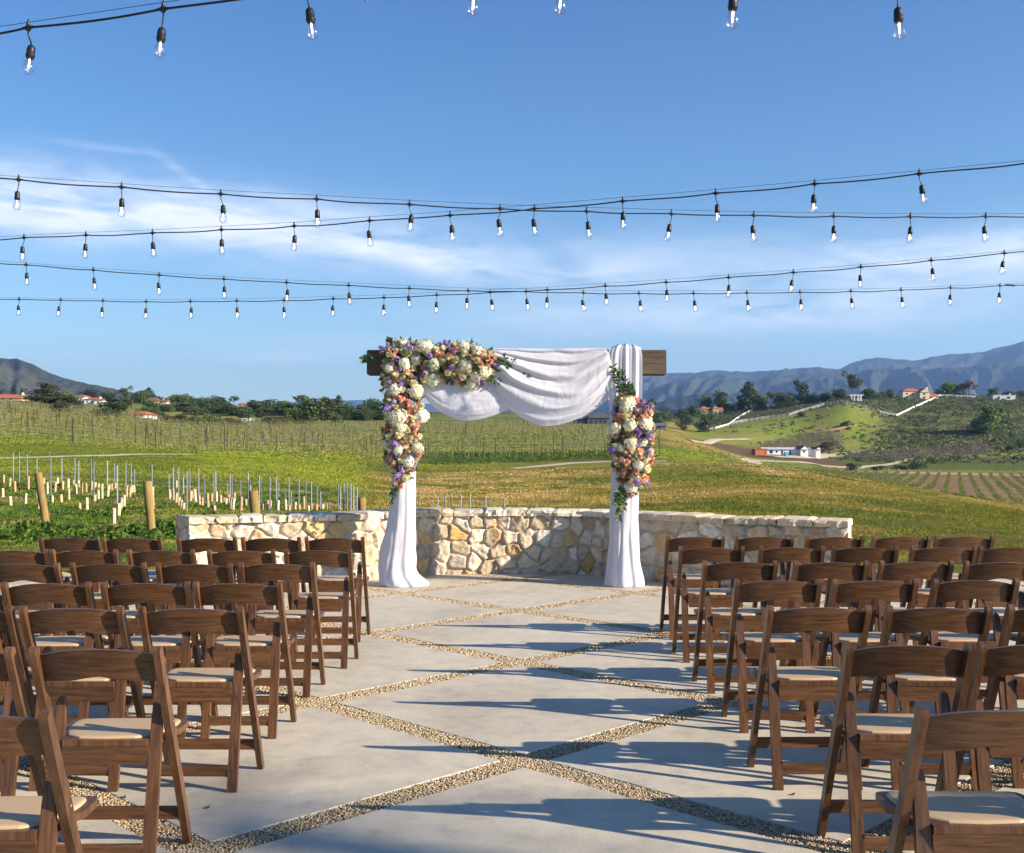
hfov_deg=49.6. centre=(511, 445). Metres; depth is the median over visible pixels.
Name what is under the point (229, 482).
metal stake
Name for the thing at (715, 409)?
house
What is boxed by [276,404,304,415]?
tall tree
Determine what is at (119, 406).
oak tree
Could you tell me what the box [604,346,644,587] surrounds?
drape
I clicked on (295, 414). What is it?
bush
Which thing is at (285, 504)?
grow tube
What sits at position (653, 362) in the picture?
timber arch
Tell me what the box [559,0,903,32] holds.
string light
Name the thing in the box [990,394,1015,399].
shed
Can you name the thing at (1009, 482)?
vine row
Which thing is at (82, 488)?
grow tube
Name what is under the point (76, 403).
bush
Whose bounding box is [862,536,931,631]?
folding chair
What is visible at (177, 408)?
oak tree
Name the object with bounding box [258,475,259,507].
metal stake
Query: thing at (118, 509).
grow tube
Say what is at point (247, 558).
folding chair
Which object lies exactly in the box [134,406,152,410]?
bush
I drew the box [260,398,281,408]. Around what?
oak tree
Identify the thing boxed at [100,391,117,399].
oak tree
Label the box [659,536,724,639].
folding chair
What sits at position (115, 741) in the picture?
folding chair
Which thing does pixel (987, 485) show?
vine row
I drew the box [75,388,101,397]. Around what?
oak tree
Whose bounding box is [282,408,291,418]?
bush
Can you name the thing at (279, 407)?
tall tree
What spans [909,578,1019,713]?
folding chair
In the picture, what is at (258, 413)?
bush
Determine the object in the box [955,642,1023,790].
folding chair
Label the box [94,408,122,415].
bush
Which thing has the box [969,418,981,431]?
bush
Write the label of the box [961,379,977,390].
eucalyptus tree
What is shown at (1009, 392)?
bush
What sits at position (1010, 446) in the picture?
bush
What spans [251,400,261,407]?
oak tree
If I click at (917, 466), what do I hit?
bush
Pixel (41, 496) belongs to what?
wooden post
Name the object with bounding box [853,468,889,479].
vine row
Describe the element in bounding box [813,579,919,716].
folding chair
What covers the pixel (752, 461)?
path
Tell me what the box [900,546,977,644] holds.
folding chair
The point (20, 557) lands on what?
folding chair
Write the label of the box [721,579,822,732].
folding chair
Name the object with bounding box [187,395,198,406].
oak tree
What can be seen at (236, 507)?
trellis wire
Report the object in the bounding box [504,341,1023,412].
mountain
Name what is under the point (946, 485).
vine row
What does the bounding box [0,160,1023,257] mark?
string light
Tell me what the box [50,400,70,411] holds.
bush
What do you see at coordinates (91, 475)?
metal stake
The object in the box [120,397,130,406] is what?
oak tree
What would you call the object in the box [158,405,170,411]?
bush
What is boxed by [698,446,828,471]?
vine row
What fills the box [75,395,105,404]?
house
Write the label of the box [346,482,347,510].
metal stake
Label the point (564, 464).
path
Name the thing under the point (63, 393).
oak tree
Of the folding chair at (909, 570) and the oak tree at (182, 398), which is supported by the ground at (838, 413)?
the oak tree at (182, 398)
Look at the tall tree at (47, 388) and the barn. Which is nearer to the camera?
the tall tree at (47, 388)
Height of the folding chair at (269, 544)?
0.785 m
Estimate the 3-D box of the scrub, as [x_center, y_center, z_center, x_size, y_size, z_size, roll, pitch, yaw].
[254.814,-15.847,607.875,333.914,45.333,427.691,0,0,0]
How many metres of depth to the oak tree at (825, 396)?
723.35 m
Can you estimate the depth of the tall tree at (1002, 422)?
556.83 m
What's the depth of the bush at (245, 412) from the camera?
381.40 m
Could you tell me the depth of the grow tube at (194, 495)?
33.31 m
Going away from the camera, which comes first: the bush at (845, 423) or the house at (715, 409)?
the bush at (845, 423)
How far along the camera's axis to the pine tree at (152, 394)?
805.77 m
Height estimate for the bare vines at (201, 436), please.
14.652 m
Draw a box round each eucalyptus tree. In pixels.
[118,386,132,399]
[228,396,239,404]
[766,391,774,400]
[841,371,862,396]
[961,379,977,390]
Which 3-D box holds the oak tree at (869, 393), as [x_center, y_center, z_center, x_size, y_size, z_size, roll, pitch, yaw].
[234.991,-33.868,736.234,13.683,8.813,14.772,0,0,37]
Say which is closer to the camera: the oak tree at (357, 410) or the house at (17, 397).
the oak tree at (357, 410)
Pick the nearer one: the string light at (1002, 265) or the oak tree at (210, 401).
the string light at (1002, 265)
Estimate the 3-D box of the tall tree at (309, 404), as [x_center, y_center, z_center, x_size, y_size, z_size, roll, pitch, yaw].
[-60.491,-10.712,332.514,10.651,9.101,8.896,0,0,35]
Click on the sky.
(516, 103)
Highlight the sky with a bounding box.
[0,0,1023,404]
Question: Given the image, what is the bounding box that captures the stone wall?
[175,507,852,587]
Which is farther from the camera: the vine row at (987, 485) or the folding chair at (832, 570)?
the vine row at (987, 485)
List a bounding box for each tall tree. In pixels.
[21,394,58,401]
[34,382,60,395]
[41,395,74,404]
[53,395,82,403]
[97,399,128,409]
[165,403,196,409]
[217,406,241,415]
[247,404,267,409]
[274,403,298,410]
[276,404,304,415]
[292,395,325,420]
[315,396,337,422]
[369,410,383,419]
[793,380,808,400]
[976,404,1001,434]
[982,406,1008,433]
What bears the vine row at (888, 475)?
on the ground at (838, 413)
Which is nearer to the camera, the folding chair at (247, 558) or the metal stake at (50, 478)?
the folding chair at (247, 558)
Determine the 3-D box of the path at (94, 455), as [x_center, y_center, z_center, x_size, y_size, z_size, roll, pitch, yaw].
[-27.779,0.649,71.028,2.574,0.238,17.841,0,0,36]
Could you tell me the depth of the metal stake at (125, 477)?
34.74 m
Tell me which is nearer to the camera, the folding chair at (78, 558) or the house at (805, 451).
the folding chair at (78, 558)
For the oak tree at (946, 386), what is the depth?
810.31 m
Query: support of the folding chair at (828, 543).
on the patio
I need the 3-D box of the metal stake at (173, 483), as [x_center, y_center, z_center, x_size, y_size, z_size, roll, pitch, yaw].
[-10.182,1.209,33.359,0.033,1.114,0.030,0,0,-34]
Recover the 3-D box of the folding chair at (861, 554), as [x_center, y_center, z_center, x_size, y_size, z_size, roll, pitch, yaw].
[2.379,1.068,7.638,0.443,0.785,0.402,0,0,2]
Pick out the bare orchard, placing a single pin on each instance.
(889, 455)
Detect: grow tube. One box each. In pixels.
[27,476,29,488]
[46,482,48,493]
[81,483,83,493]
[85,497,88,509]
[100,484,102,498]
[106,485,109,496]
[112,508,115,523]
[117,503,120,516]
[193,489,196,501]
[231,499,234,509]
[239,497,242,510]
[284,499,286,509]
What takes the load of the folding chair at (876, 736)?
on the patio
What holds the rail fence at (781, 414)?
on the ground at (838, 413)
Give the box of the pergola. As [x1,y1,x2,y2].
[848,395,862,400]
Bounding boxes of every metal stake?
[19,452,19,481]
[26,454,27,475]
[50,456,51,501]
[90,459,91,493]
[93,462,94,501]
[117,465,117,502]
[125,463,126,494]
[130,463,131,492]
[173,467,173,499]
[178,467,179,496]
[187,471,187,510]
[189,470,190,490]
[213,471,213,505]
[229,474,230,494]
[231,474,232,498]
[247,473,248,507]
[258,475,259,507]
[261,477,261,509]
[270,478,270,508]
[276,476,276,509]
[298,477,299,504]
[305,479,305,509]
[337,483,338,509]
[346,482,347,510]
[418,489,419,507]
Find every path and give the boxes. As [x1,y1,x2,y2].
[0,454,192,458]
[512,460,666,468]
[683,438,748,443]
[721,458,815,463]
[765,451,858,458]
[801,424,857,433]
[814,448,992,467]
[832,469,1023,475]
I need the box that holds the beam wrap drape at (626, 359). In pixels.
[607,343,641,485]
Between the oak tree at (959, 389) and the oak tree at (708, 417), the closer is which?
the oak tree at (708, 417)
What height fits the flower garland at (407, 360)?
1.755 m
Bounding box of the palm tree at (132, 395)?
[130,393,136,407]
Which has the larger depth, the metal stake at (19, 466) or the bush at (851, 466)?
the bush at (851, 466)
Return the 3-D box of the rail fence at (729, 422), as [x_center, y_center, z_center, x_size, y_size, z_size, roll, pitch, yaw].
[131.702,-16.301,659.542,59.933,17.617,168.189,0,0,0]
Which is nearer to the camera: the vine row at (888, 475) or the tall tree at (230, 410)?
the vine row at (888, 475)
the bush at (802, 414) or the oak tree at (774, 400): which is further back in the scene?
the oak tree at (774, 400)
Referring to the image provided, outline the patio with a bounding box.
[0,570,1023,852]
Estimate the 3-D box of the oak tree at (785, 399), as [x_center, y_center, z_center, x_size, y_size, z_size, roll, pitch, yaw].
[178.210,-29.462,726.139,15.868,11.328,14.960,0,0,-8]
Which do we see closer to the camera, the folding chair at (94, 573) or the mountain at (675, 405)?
the folding chair at (94, 573)
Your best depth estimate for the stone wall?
12.14 m
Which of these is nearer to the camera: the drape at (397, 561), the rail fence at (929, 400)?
the drape at (397, 561)
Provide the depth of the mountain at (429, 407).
13808.14 m
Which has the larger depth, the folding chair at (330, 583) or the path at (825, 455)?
the path at (825, 455)
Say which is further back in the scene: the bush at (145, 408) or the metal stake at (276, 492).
the bush at (145, 408)
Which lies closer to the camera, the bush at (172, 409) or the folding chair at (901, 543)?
the folding chair at (901, 543)
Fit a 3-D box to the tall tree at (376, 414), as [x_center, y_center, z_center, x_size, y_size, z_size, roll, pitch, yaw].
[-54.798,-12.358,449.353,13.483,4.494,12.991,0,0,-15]
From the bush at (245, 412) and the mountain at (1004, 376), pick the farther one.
the mountain at (1004, 376)
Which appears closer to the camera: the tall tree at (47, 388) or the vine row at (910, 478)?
the vine row at (910, 478)
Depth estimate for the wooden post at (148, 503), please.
21.84 m
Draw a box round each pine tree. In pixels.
[144,387,154,399]
[332,395,346,414]
[736,381,758,408]
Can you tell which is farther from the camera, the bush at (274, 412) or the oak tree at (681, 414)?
the oak tree at (681, 414)
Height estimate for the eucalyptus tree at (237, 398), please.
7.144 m
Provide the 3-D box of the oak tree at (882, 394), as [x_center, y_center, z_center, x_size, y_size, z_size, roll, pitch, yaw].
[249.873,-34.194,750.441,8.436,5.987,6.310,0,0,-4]
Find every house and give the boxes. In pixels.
[0,393,27,400]
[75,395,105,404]
[128,411,156,418]
[145,397,170,403]
[573,411,609,424]
[699,406,723,415]
[758,446,820,458]
[898,387,938,398]
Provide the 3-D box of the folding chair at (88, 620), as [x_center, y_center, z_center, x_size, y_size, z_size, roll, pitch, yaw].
[-1.851,1.068,4.857,0.443,0.785,0.402,0,0,1]
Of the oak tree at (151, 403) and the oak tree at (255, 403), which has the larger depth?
the oak tree at (255, 403)
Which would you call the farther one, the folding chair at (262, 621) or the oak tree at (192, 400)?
the oak tree at (192, 400)
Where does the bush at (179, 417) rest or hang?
on the ground at (838, 413)
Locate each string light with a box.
[0,0,473,67]
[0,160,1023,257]
[0,174,1023,239]
[0,249,1023,316]
[0,261,1023,309]
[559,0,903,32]
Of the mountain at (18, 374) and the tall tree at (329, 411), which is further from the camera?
the mountain at (18, 374)
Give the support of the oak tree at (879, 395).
on the ground at (838, 413)
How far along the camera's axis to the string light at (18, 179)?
7.56 m
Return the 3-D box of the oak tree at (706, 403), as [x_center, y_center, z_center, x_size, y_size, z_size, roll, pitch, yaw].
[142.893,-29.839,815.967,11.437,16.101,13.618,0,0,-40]
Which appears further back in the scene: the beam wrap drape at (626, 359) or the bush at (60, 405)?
the bush at (60, 405)
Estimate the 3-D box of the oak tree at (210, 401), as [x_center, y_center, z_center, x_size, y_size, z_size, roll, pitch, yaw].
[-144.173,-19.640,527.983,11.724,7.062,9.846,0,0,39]
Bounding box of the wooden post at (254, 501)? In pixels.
[249,490,259,512]
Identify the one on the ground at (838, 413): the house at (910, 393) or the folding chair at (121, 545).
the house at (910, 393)
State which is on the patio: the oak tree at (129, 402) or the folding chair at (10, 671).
the folding chair at (10, 671)
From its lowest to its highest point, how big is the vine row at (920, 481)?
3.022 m
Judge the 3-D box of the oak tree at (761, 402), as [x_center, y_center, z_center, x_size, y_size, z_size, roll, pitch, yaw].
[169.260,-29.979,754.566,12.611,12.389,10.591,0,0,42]
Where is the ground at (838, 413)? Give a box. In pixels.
[0,396,1023,572]
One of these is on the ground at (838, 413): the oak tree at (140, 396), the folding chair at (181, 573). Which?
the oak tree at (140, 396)
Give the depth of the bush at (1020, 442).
488.15 m
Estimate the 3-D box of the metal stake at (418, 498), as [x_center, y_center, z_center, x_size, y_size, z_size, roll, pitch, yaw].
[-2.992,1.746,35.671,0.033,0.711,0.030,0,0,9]
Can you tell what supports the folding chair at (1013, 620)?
on the patio
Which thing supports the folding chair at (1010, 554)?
on the patio
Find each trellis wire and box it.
[46,481,170,496]
[50,487,172,510]
[154,483,336,505]
[155,489,336,520]
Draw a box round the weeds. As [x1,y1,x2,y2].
[0,478,349,545]
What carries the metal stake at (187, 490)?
on the ground at (838, 413)
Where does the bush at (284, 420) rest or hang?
on the ground at (838, 413)
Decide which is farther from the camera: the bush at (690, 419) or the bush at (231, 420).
the bush at (690, 419)
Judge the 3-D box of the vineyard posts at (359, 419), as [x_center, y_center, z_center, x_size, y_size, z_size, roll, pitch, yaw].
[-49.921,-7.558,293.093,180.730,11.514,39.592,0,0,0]
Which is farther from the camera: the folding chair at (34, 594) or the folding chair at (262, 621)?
the folding chair at (262, 621)
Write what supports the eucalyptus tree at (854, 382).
on the ground at (838, 413)
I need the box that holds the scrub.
[673,394,1023,463]
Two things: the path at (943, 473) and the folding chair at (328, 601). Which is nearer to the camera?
the folding chair at (328, 601)
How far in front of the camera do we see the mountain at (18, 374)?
3567.66 m
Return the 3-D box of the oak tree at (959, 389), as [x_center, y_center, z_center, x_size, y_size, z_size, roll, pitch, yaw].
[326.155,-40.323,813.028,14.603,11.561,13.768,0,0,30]
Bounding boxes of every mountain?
[0,358,133,399]
[275,398,439,411]
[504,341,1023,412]
[589,361,1023,413]
[642,393,737,414]
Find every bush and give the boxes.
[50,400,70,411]
[69,402,84,408]
[88,409,110,415]
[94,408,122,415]
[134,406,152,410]
[148,410,168,417]
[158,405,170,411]
[160,416,174,422]
[161,404,175,411]
[161,415,186,422]
[185,415,209,424]
[202,415,226,424]
[208,405,226,413]
[224,418,245,423]
[236,408,254,417]
[249,408,264,417]
[260,416,291,424]
[265,409,278,415]
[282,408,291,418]
[285,406,315,423]
[323,411,343,422]
[667,412,677,420]
[674,420,687,429]
[684,415,694,422]
[723,403,736,410]
[732,402,744,409]
[796,411,805,416]
[816,440,844,452]
[840,421,853,426]
[845,462,862,470]
[870,465,887,469]
[891,465,910,469]
[907,463,926,468]
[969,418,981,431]
[1001,390,1017,396]
[1004,444,1017,449]
[1015,389,1023,397]
[1015,437,1023,448]
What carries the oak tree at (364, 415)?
on the ground at (838, 413)
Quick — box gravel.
[9,572,1023,852]
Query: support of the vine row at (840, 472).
on the ground at (838, 413)
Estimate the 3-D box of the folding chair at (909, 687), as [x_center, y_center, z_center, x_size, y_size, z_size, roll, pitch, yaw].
[1.808,1.068,4.866,0.443,0.785,0.402,0,0,2]
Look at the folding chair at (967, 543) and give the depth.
8.35 m
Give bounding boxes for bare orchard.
[760,429,989,459]
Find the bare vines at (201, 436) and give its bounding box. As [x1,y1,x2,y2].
[0,399,662,458]
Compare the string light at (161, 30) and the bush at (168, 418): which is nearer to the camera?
the string light at (161, 30)
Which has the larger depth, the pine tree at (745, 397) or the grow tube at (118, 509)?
the pine tree at (745, 397)
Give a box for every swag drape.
[418,370,507,420]
[488,348,611,425]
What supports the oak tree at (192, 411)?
on the ground at (838, 413)
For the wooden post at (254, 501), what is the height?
0.753 m
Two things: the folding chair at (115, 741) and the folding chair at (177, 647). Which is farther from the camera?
the folding chair at (177, 647)
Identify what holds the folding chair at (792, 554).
on the patio
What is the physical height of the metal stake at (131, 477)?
1.128 m
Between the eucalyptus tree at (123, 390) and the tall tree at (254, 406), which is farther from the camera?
the tall tree at (254, 406)
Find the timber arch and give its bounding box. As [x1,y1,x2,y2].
[367,350,665,442]
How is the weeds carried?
on the ground at (838, 413)
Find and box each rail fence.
[710,410,751,428]
[732,400,838,423]
[841,400,895,414]
[896,394,975,415]
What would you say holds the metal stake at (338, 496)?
on the ground at (838, 413)
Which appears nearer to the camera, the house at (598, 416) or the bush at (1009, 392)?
the house at (598, 416)
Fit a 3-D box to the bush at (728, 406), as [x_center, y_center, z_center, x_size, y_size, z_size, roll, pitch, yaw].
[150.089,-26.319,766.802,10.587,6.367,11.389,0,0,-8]
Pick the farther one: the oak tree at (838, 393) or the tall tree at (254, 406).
the oak tree at (838, 393)
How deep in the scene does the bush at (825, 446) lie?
441.55 m
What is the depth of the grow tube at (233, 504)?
30.54 m
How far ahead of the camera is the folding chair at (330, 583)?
8.30 m
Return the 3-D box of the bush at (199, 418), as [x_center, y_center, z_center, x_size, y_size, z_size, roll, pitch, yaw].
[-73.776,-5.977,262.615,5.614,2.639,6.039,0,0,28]
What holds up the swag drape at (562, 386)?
hanging from the timber arch
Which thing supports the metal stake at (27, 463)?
on the ground at (838, 413)
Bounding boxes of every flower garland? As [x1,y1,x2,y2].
[359,336,530,504]
[606,363,657,522]
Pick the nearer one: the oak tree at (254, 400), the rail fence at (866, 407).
the oak tree at (254, 400)
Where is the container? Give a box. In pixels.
[752,449,766,455]
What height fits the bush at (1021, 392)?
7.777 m
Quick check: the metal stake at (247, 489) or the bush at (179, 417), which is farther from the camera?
the bush at (179, 417)
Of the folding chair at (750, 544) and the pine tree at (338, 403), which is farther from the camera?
the pine tree at (338, 403)
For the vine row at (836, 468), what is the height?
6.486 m
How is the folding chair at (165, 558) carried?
on the patio
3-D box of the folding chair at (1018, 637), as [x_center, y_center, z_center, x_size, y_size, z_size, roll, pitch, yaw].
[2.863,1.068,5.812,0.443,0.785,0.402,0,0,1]
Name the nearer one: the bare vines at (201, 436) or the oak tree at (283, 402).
the bare vines at (201, 436)
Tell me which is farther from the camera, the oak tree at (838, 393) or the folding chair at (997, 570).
the oak tree at (838, 393)
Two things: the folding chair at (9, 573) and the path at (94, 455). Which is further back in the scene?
the path at (94, 455)
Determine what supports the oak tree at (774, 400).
on the ground at (838, 413)
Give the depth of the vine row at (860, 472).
262.43 m
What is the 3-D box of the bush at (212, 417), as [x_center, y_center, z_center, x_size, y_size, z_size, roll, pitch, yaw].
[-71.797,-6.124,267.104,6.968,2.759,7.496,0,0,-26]
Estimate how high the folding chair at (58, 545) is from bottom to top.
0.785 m
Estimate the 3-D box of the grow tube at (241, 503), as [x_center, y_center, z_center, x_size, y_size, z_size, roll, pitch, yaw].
[-7.351,1.592,30.109,0.082,0.420,0.082,2,-1,0]
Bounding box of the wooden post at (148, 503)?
[143,481,155,529]
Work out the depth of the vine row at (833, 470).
257.02 m
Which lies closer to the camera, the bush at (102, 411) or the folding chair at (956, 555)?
the folding chair at (956, 555)
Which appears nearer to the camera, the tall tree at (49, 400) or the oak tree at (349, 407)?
the tall tree at (49, 400)
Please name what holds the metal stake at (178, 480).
on the ground at (838, 413)
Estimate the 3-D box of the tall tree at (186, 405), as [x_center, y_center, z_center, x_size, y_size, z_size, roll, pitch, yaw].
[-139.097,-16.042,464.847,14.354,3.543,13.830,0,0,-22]
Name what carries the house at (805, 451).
on the ground at (838, 413)
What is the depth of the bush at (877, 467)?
325.36 m
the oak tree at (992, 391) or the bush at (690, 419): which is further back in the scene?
the oak tree at (992, 391)
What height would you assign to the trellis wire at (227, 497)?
0.252 m
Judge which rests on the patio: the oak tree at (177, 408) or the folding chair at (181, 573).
the folding chair at (181, 573)
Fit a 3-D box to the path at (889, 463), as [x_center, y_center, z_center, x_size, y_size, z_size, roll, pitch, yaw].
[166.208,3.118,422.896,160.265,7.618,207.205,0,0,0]
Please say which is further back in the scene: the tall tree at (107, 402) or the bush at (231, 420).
the tall tree at (107, 402)
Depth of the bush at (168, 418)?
245.66 m
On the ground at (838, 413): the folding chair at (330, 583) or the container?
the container
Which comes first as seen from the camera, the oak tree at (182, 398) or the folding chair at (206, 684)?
the folding chair at (206, 684)
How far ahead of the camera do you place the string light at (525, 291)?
10.99 m
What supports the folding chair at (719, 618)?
on the patio
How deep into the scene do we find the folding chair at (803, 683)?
4.77 m
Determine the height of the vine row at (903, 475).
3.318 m
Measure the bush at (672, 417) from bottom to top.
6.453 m
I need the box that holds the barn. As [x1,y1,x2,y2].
[653,423,666,430]
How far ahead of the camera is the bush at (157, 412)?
290.16 m
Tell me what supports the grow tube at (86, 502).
on the ground at (838, 413)
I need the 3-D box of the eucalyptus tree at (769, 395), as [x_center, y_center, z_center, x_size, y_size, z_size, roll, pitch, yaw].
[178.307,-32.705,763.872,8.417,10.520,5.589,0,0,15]
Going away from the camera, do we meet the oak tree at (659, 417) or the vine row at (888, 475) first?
the vine row at (888, 475)
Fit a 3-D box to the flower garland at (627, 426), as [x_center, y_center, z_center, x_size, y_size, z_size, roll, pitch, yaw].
[1.242,-0.030,11.398,0.542,1.645,0.250,0,0,0]
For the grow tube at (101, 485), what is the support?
on the ground at (838, 413)
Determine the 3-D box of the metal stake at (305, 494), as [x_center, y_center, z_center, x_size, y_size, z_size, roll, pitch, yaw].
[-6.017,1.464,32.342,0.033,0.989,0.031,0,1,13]
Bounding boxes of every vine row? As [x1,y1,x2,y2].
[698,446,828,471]
[718,452,837,471]
[738,458,847,473]
[760,462,858,474]
[780,465,868,476]
[841,468,878,477]
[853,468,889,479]
[866,468,899,480]
[875,471,908,482]
[892,471,919,484]
[904,471,929,486]
[922,471,940,489]
[940,469,950,491]
[958,470,966,494]
[968,470,986,497]
[979,470,1005,500]
[989,472,1023,503]
[999,472,1023,496]
[1009,473,1023,486]
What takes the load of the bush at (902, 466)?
on the ground at (838, 413)
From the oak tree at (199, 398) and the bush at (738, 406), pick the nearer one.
the oak tree at (199, 398)
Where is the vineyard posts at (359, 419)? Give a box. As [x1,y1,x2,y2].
[20,398,659,436]
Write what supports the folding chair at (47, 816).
on the patio
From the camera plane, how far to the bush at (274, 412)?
462.72 m
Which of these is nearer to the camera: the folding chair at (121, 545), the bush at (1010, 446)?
the folding chair at (121, 545)
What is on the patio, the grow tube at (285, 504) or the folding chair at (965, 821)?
the folding chair at (965, 821)
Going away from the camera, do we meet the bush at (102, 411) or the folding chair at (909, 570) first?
the folding chair at (909, 570)
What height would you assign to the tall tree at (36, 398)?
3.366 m
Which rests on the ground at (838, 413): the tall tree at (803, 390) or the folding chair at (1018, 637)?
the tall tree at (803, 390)
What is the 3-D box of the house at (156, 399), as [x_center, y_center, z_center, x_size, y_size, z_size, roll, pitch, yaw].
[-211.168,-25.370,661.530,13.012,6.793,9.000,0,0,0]
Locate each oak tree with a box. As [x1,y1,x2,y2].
[52,391,68,394]
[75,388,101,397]
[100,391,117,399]
[102,401,128,413]
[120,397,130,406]
[128,389,153,402]
[142,400,159,410]
[167,394,183,402]
[171,393,191,404]
[172,406,185,410]
[181,407,206,415]
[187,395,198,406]
[193,396,207,406]
[197,397,220,407]
[206,395,231,404]
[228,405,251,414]
[244,399,259,406]
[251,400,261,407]
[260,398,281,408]
[271,400,288,405]
[337,407,353,419]
[340,402,354,419]
[351,402,373,419]
[355,408,374,420]
[363,397,381,419]
[653,411,670,422]
[659,408,671,419]
[674,408,688,420]
[687,404,702,416]
[697,394,714,407]
[697,410,717,431]
[713,389,727,407]
[752,394,768,407]
[773,391,782,404]
[773,392,796,408]
[797,393,821,402]
[819,392,831,400]
[831,387,846,399]
[856,388,876,398]
[872,392,881,398]
[878,391,886,398]
[886,388,893,396]
[933,381,957,394]
[948,383,966,394]
[986,387,999,396]
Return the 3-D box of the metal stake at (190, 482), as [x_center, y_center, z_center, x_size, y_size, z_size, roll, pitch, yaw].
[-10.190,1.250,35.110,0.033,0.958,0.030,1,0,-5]
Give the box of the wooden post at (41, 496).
[34,472,49,521]
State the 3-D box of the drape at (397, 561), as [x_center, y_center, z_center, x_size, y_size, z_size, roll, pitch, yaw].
[-1.135,0.794,11.621,0.540,1.320,0.503,0,0,0]
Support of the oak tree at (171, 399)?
on the ground at (838, 413)
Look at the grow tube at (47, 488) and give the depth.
35.44 m
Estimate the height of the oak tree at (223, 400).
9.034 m
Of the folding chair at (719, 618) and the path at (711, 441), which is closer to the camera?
the folding chair at (719, 618)
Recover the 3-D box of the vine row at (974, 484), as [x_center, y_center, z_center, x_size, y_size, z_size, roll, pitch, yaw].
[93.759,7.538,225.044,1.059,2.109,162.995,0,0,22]
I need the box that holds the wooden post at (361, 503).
[358,497,365,509]
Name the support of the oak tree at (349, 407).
on the ground at (838, 413)
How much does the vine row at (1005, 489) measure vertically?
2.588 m
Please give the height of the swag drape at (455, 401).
0.546 m
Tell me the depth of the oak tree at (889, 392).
777.48 m
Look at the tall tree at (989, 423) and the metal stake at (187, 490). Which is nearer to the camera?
the metal stake at (187, 490)
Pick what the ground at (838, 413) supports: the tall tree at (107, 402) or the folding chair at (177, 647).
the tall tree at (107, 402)
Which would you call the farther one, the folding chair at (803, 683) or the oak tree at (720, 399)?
the oak tree at (720, 399)
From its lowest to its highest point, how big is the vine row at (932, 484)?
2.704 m
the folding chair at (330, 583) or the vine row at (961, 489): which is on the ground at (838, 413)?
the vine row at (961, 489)
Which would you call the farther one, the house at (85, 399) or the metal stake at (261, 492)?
the house at (85, 399)
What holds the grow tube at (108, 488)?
on the ground at (838, 413)
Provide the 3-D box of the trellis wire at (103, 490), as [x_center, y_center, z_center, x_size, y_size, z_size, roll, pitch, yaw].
[-10.598,1.141,30.148,0.007,0.042,11.756,0,0,-3]
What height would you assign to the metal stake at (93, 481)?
1.300 m
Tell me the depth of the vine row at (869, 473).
256.72 m
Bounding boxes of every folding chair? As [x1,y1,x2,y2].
[0,549,55,651]
[0,562,75,685]
[0,582,109,724]
[0,594,11,704]
[0,606,46,791]
[0,647,59,841]
[0,710,96,852]
[18,606,147,791]
[28,646,191,852]
[38,537,107,635]
[49,549,133,648]
[69,562,159,694]
[100,581,201,737]
[101,537,175,635]
[126,549,203,661]
[137,606,264,792]
[155,563,244,685]
[176,537,239,633]
[192,581,296,738]
[207,549,283,661]
[238,562,325,696]
[241,537,305,634]
[284,549,358,668]
[304,537,370,641]
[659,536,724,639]
[672,546,744,662]
[692,560,777,693]
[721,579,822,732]
[725,536,793,631]
[747,605,871,790]
[749,546,825,658]
[779,561,868,690]
[798,536,864,631]
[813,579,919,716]
[816,642,976,852]
[819,546,898,651]
[861,605,992,790]
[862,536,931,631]
[862,560,954,690]
[875,706,1023,852]
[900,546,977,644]
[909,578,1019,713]
[923,535,994,607]
[955,561,1023,682]
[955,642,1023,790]
[968,546,1023,634]
[984,604,1023,788]
[1010,632,1023,699]
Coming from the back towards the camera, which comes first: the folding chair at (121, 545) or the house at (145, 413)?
the house at (145, 413)
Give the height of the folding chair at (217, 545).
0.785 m
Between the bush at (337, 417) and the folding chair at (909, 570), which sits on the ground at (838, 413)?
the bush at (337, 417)
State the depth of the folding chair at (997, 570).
6.53 m
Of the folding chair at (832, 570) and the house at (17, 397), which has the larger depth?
the house at (17, 397)
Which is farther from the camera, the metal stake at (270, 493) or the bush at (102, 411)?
the bush at (102, 411)
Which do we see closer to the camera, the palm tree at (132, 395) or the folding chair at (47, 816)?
the folding chair at (47, 816)
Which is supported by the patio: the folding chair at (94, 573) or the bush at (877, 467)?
the folding chair at (94, 573)
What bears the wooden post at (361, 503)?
on the ground at (838, 413)
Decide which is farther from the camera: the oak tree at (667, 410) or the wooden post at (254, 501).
the oak tree at (667, 410)
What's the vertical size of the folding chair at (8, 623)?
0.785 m
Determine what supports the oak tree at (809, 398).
on the ground at (838, 413)

